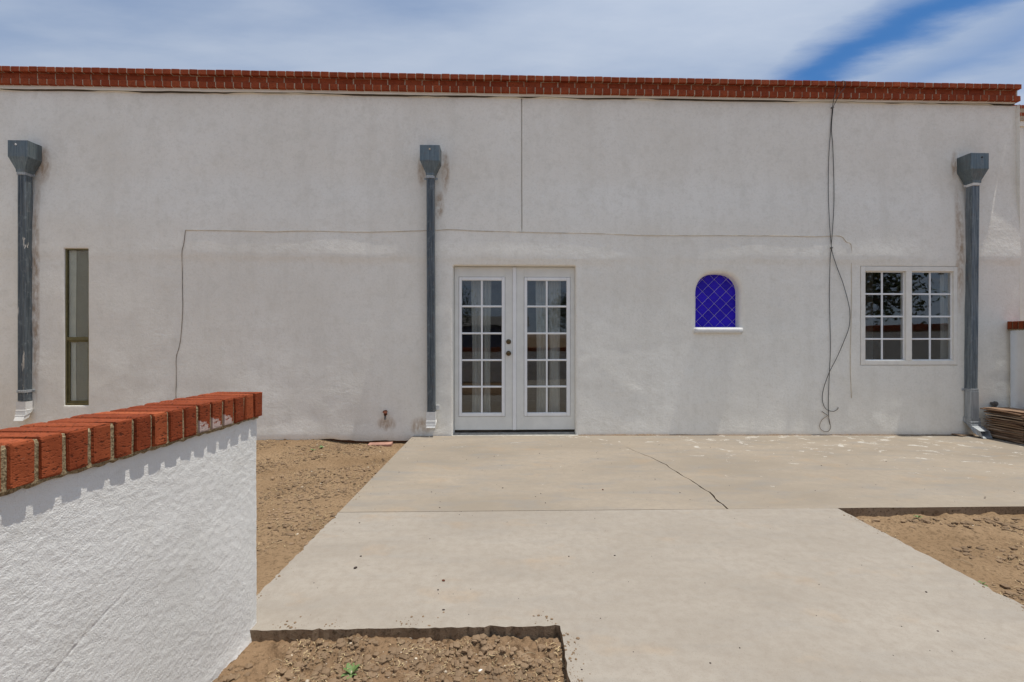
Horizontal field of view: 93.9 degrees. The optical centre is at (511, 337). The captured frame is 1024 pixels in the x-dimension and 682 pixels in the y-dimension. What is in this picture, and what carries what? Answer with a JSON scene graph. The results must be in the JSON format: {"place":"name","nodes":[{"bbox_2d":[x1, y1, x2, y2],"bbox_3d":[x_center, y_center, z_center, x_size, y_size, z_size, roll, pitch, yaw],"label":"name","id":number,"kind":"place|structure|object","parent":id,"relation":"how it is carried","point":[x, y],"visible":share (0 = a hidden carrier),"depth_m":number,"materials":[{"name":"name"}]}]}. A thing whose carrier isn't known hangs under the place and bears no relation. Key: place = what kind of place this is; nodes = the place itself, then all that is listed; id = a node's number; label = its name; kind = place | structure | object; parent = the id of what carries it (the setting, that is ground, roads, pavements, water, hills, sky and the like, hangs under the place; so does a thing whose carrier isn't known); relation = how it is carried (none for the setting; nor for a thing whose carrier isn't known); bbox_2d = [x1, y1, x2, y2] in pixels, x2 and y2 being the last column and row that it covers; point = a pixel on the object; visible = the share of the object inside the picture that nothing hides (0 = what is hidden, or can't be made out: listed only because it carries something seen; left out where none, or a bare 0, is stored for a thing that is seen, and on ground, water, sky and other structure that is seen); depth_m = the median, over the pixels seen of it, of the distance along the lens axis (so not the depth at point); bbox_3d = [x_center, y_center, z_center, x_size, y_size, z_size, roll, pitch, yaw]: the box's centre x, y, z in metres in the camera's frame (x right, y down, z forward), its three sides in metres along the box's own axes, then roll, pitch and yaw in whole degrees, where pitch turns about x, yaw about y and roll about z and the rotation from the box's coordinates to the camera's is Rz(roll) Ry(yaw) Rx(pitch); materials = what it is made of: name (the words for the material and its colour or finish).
{"place":"outdoors","nodes":[
{"label":"outdoors","id":0,"kind":"place"},
{"bbox_2d":[256,439,406,595],"bbox_3d":[-2.390,1.272,3.935,2.420,0.102,4.070,0,0,0],"label":"soil bed","id":1,"kind":"object","parent":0,"point":[273,561],"visible":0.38,"depth_m":3.94,"materials":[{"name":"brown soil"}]},
{"bbox_2d":[367,442,392,446],"bbox_3d":[-1.517,1.245,5.508,0.274,0.060,0.102,-2,3,-3],"label":"loose brick","id":2,"kind":"object","parent":1,"relation":"on","point":[387,444],"visible":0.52,"depth_m":5.47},
{"bbox_2d":[212,633,566,681],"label":"soil bed","id":3,"kind":"object","parent":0,"point":[260,656],"visible":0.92,"depth_m":1.85,"materials":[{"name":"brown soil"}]},
{"bbox_2d":[341,663,359,678],"bbox_3d":[-0.598,1.235,1.775,0.056,0.031,0.098,0,0,0],"label":"weed","id":4,"kind":"object","parent":3,"relation":"on","point":[350,666],"visible":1,"depth_m":1.78,"materials":[{"name":"green plant"}]},
{"bbox_2d":[222,642,561,681],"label":"pebbles","id":5,"kind":"object","parent":3,"relation":"on","point":[445,671],"visible":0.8,"depth_m":1.80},
{"bbox_2d":[0,0,1023,104],"label":"sky","id":6,"kind":"structure","parent":0,"point":[926,41],"materials":[{"name":"blue"}]},
{"bbox_2d":[250,508,1023,681],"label":"walkway","id":7,"kind":"structure","parent":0,"point":[695,595],"depth_m":2.22,"materials":[{"name":"concrete"}]},
{"bbox_2d":[340,435,1023,516],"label":"patio","id":8,"kind":"structure","parent":0,"point":[558,473],"depth_m":4.20,"materials":[{"name":"concrete"}]},
{"bbox_2d":[257,439,1023,681],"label":"soil crumbs","id":9,"kind":"object","parent":8,"relation":"on","point":[569,658],"visible":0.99,"depth_m":1.99,"materials":[{"name":"brown soil"}]},
{"bbox_2d":[359,440,1014,669],"bbox_3d":[1.821,1.209,3.459,5.823,0.029,4.248,0,0,0],"label":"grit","id":10,"kind":"object","parent":8,"relation":"on","point":[628,581],"visible":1,"depth_m":2.63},
{"bbox_2d":[613,434,975,435],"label":"joint dirt","id":11,"kind":"structure","parent":8,"relation":"on","point":[715,434],"depth_m":5.92,"materials":[{"name":"soil"}]},
{"bbox_2d":[952,433,974,435],"bbox_3d":[5.665,1.218,6.000,0.245,0.015,0.103,2,-1,-14],"label":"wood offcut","id":12,"kind":"object","parent":8,"relation":"on","point":[963,434],"visible":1,"depth_m":5.98,"materials":[{"name":"brown wood"}]},
{"bbox_2d":[856,512,1023,604],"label":"soil bed","id":13,"kind":"object","parent":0,"point":[937,541],"visible":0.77,"depth_m":2.96,"materials":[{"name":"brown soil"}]},
{"label":"ground","id":14,"kind":"structure","parent":0,"visible":0},
{"bbox_2d":[0,392,261,681],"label":"courtyard wall","id":15,"kind":"structure","parent":14,"relation":"on","point":[127,544],"depth_m":1.37,"materials":[{"name":"white paint"}]},
{"bbox_2d":[0,66,1021,442],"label":"building","id":16,"kind":"structure","parent":14,"relation":"on","point":[706,296],"depth_m":5.91,"materials":[{"name":"paint"}]},
{"bbox_2d":[8,140,41,420],"bbox_3d":[-5.784,-0.666,5.676,0.225,3.285,0.185,0,0,-2],"label":"downspout","id":17,"kind":"object","parent":16,"relation":"attached to","point":[25,157],"visible":1,"depth_m":5.63,"materials":[{"name":"grey metal"}]},
{"bbox_2d":[69,251,76,399],"bbox_3d":[-5.334,-0.100,5.783,0.127,2.200,0.008,0,0,-2],"label":"curtain","id":18,"kind":"object","parent":16,"relation":"hanging from","point":[72,290],"visible":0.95,"depth_m":5.79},
{"bbox_2d":[65,249,88,404],"bbox_3d":[-5.225,-0.127,5.760,0.280,1.884,0.034,0,0,-2],"label":"window","id":19,"kind":"structure","parent":16,"relation":"in","point":[68,340],"depth_m":5.75,"materials":[{"name":"grey glass"}]},
{"bbox_2d":[76,251,87,399],"bbox_3d":[-5.179,-0.100,5.797,0.216,2.200,0.009,0,0,-2],"label":"curtain","id":20,"kind":"object","parent":16,"relation":"hanging from","point":[82,325],"visible":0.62,"depth_m":5.79,"materials":[{"name":"grey fabric"}]},
{"bbox_2d":[176,230,185,383],"bbox_3d":[-3.998,-0.214,5.763,0.120,2.158,0.019,0,0,0],"label":"cable","id":21,"kind":"object","parent":16,"relation":"attached to","point":[182,308],"visible":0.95,"depth_m":5.76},
{"bbox_2d":[420,145,440,427],"bbox_3d":[-0.988,-0.610,5.810,0.235,3.394,0.185,0,0,-2],"label":"downspout","id":22,"kind":"object","parent":16,"relation":"attached to","point":[430,158],"visible":1,"depth_m":5.76,"materials":[{"name":"grey metal"}]},
{"bbox_2d":[471,281,480,411],"bbox_3d":[-0.452,0.190,6.052,0.128,1.960,0.031,0,0,-2],"label":"curtain","id":23,"kind":"object","parent":16,"relation":"hanging from","point":[476,314],"visible":0.78,"depth_m":6.05,"materials":[{"name":"grey fabric"}]},
{"bbox_2d":[455,267,512,429],"bbox_3d":[-0.353,0.135,5.933,0.719,2.027,0.108,0,0,-2],"label":"door","id":24,"kind":"structure","parent":16,"relation":"in","point":[503,420],"depth_m":5.94,"materials":[{"name":"paint"}]},
{"bbox_2d":[483,281,490,411],"bbox_3d":[-0.315,0.190,6.056,0.107,1.960,0.032,0,0,-2],"label":"curtain","id":25,"kind":"object","parent":16,"relation":"hanging from","point":[487,321],"visible":0.69,"depth_m":6.05,"materials":[{"name":"grey fabric"}]},
{"bbox_2d":[198,229,851,397],"bbox_3d":[0.163,-0.286,5.879,8.207,2.088,0.018,0,0,-2],"label":"cable","id":26,"kind":"object","parent":16,"relation":"attached to","point":[614,234],"visible":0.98,"depth_m":5.92,"materials":[{"name":"beige plastic"}]},
{"bbox_2d":[536,281,545,411],"bbox_3d":[0.367,0.190,6.075,0.135,1.960,0.031,0,0,-2],"label":"curtain","id":27,"kind":"object","parent":16,"relation":"hanging from","point":[540,317],"visible":0.84,"depth_m":6.07,"materials":[{"name":"grey fabric"}]},
{"bbox_2d":[516,267,574,429],"bbox_3d":[0.420,0.135,5.984,0.733,2.027,0.050,0,0,-2],"label":"door","id":28,"kind":"structure","parent":16,"relation":"in","point":[525,420],"depth_m":5.97,"materials":[{"name":"paint"}]},
{"bbox_2d":[548,281,560,411],"bbox_3d":[0.544,0.190,6.080,0.160,1.960,0.032,0,0,-2],"label":"curtain","id":29,"kind":"object","parent":16,"relation":"hanging from","point":[554,293],"visible":0.85,"depth_m":6.08,"materials":[{"name":"white fabric"}]},
{"bbox_2d":[819,411,830,431],"bbox_3d":[3.915,1.049,5.974,0.146,0.260,0.016,0,0,0],"label":"cable","id":30,"kind":"object","parent":16,"relation":"attached to","point":[829,421],"visible":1,"depth_m":5.97,"materials":[{"name":"grey plastic"}]},
{"bbox_2d":[828,81,836,423],"bbox_3d":[3.995,-1.060,5.983,0.078,4.309,0.141,0,0,14],"label":"cable","id":31,"kind":"object","parent":16,"relation":"hanging from","point":[830,253],"visible":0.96,"depth_m":5.98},
{"bbox_2d":[822,81,849,411],"bbox_3d":[4.054,-1.152,5.981,0.358,4.155,0.134,0,0,0],"label":"cable","id":32,"kind":"object","parent":16,"relation":"attached to","point":[832,253],"visible":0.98,"depth_m":5.97,"materials":[{"name":"grey rubber"}]},
{"bbox_2d":[860,266,957,364],"bbox_3d":[5.004,-0.275,6.061,1.247,1.239,0.089,0,0,-2],"label":"window","id":33,"kind":"structure","parent":16,"relation":"in","point":[906,293],"depth_m":6.03,"materials":[{"name":"paint"}]},
{"bbox_2d":[940,273,947,358],"bbox_3d":[5.602,-0.125,6.167,0.133,1.450,0.039,0,0,-2],"label":"curtain","id":34,"kind":"object","parent":16,"relation":"hanging from","point":[943,312],"visible":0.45,"depth_m":6.17,"materials":[{"name":"grey fabric"}]},
{"bbox_2d":[957,153,992,438],"bbox_3d":[5.787,-0.530,5.941,0.230,3.509,0.303,0,0,-2],"label":"downspout","id":35,"kind":"object","parent":16,"relation":"attached to","point":[972,169],"visible":1,"depth_m":5.96,"materials":[{"name":"grey metal"}]},
{"bbox_2d":[990,401,997,406],"bbox_3d":[6.064,0.840,6.021,0.058,0.079,0.078,0,0,-2],"label":"hose tap","id":36,"kind":"object","parent":16,"relation":"attached to","point":[994,403],"visible":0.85,"depth_m":5.99,"materials":[{"name":"grey metal"}]},
{"bbox_2d":[865,105,1023,358],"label":"building wing","id":37,"kind":"structure","parent":14,"relation":"on","point":[868,312],"depth_m":8.33,"materials":[{"name":"white paint"}]},
{"bbox_2d":[1007,321,1023,408],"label":"courtyard wall","id":38,"kind":"structure","parent":14,"relation":"on","point":[1016,328],"depth_m":5.93,"materials":[{"name":"white paint"}]},
{"label":"wood shingle","id":39,"kind":"object","parent":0,"visible":0},
{"bbox_2d":[985,416,1023,422],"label":"wood shingle","id":40,"kind":"object","parent":39,"relation":"on","point":[1010,419],"visible":0.61,"depth_m":5.71,"materials":[{"name":"brown wood"}]},
{"bbox_3d":[6.043,0.954,5.711,0.321,0.014,0.469,1,0,-2],"label":"wood shingle","id":41,"kind":"object","parent":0,"visible":0},
{"bbox_2d":[983,411,1023,418],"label":"wood shingle","id":42,"kind":"object","parent":41,"relation":"on","point":[1005,414],"visible":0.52,"depth_m":5.67,"materials":[{"name":"brown wood"}]},
{"bbox_2d":[984,411,1023,416],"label":"wood shingle","id":43,"kind":"object","parent":42,"relation":"on","point":[1003,413],"visible":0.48,"depth_m":5.73,"materials":[{"name":"brown wood"}]},
{"bbox_2d":[986,413,1023,419],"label":"wood shingle","id":44,"kind":"object","parent":41,"relation":"on","point":[1004,416],"visible":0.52,"depth_m":5.70,"materials":[{"name":"brown wood"}]},
{"label":"wood shingle","id":45,"kind":"object","parent":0,"visible":0},
{"bbox_2d":[980,408,1023,414],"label":"wood shingle","id":46,"kind":"object","parent":45,"relation":"on","point":[1002,411],"visible":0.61,"depth_m":5.68,"materials":[{"name":"brown wood"}]},
{"bbox_2d":[983,407,1023,413],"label":"wood shingle","id":47,"kind":"object","parent":46,"relation":"on","point":[1016,410],"visible":1,"depth_m":5.74,"materials":[{"name":"brown wood"}]},
{"label":"wood shingle","id":48,"kind":"object","parent":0,"visible":0},
{"bbox_2d":[991,435,1023,442],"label":"wood shingle","id":49,"kind":"object","parent":48,"relation":"on","point":[1007,438],"visible":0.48,"depth_m":5.67,"materials":[{"name":"brown wood"}]},
{"bbox_2d":[991,434,1021,440],"bbox_3d":[6.018,1.185,5.704,0.363,0.012,0.416,0,0,-3],"label":"wood shingle","id":50,"kind":"object","parent":49,"relation":"on","point":[1007,437],"visible":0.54,"depth_m":5.65,"materials":[{"name":"brown wood"}]},
{"bbox_2d":[990,432,1021,438],"bbox_3d":[6.037,1.172,5.699,0.318,0.014,0.448,0,0,3],"label":"wood shingle","id":51,"kind":"object","parent":50,"relation":"on","point":[1005,435],"visible":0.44,"depth_m":5.70,"materials":[{"name":"brown wood"}]},
{"bbox_2d":[990,431,1023,438],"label":"wood shingle","id":52,"kind":"object","parent":51,"relation":"on","point":[1007,434],"visible":0.5,"depth_m":5.69,"materials":[{"name":"brown wood"}]},
{"bbox_2d":[987,429,1023,436],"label":"wood shingle","id":53,"kind":"object","parent":52,"relation":"on","point":[1005,433],"visible":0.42,"depth_m":5.70,"materials":[{"name":"brown wood"}]},
{"bbox_2d":[989,429,1023,435],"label":"wood shingle","id":54,"kind":"object","parent":53,"relation":"on","point":[1008,432],"visible":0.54,"depth_m":5.64,"materials":[{"name":"brown wood"}]},
{"bbox_2d":[986,427,1023,434],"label":"wood shingle","id":55,"kind":"object","parent":54,"relation":"on","point":[1004,430],"visible":0.5,"depth_m":5.73,"materials":[{"name":"brown wood"}]},
{"bbox_2d":[986,426,1023,432],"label":"wood shingle","id":56,"kind":"object","parent":55,"relation":"on","point":[1006,429],"visible":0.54,"depth_m":5.67,"materials":[{"name":"brown wood"}]},
{"bbox_2d":[989,425,1023,431],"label":"wood shingle","id":57,"kind":"object","parent":56,"relation":"on","point":[1006,428],"visible":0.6,"depth_m":5.71,"materials":[{"name":"brown wood"}]},
{"label":"wood shingle","id":58,"kind":"object","parent":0,"visible":0},
{"bbox_2d":[986,423,1023,429],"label":"wood shingle","id":59,"kind":"object","parent":58,"relation":"on","point":[1004,425],"visible":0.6,"depth_m":5.72,"materials":[{"name":"brown wood"}]},
{"bbox_2d":[985,421,1023,428],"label":"wood shingle","id":60,"kind":"object","parent":59,"relation":"on","point":[1006,425],"visible":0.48,"depth_m":5.68,"materials":[{"name":"brown wood"}]},
{"bbox_2d":[988,421,1023,427],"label":"wood shingle","id":61,"kind":"object","parent":60,"relation":"on","point":[1005,423],"visible":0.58,"depth_m":5.70,"materials":[{"name":"brown wood"}]},
{"bbox_2d":[983,418,1022,425],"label":"wood shingle","id":62,"kind":"object","parent":61,"relation":"on","point":[1007,422],"visible":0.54,"depth_m":5.62,"materials":[{"name":"brown wood"}]},
{"bbox_2d":[986,418,1022,424],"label":"wood shingle","id":63,"kind":"object","parent":62,"relation":"on","point":[1002,420],"visible":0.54,"depth_m":5.71,"materials":[{"name":"brown wood"}]}
]}

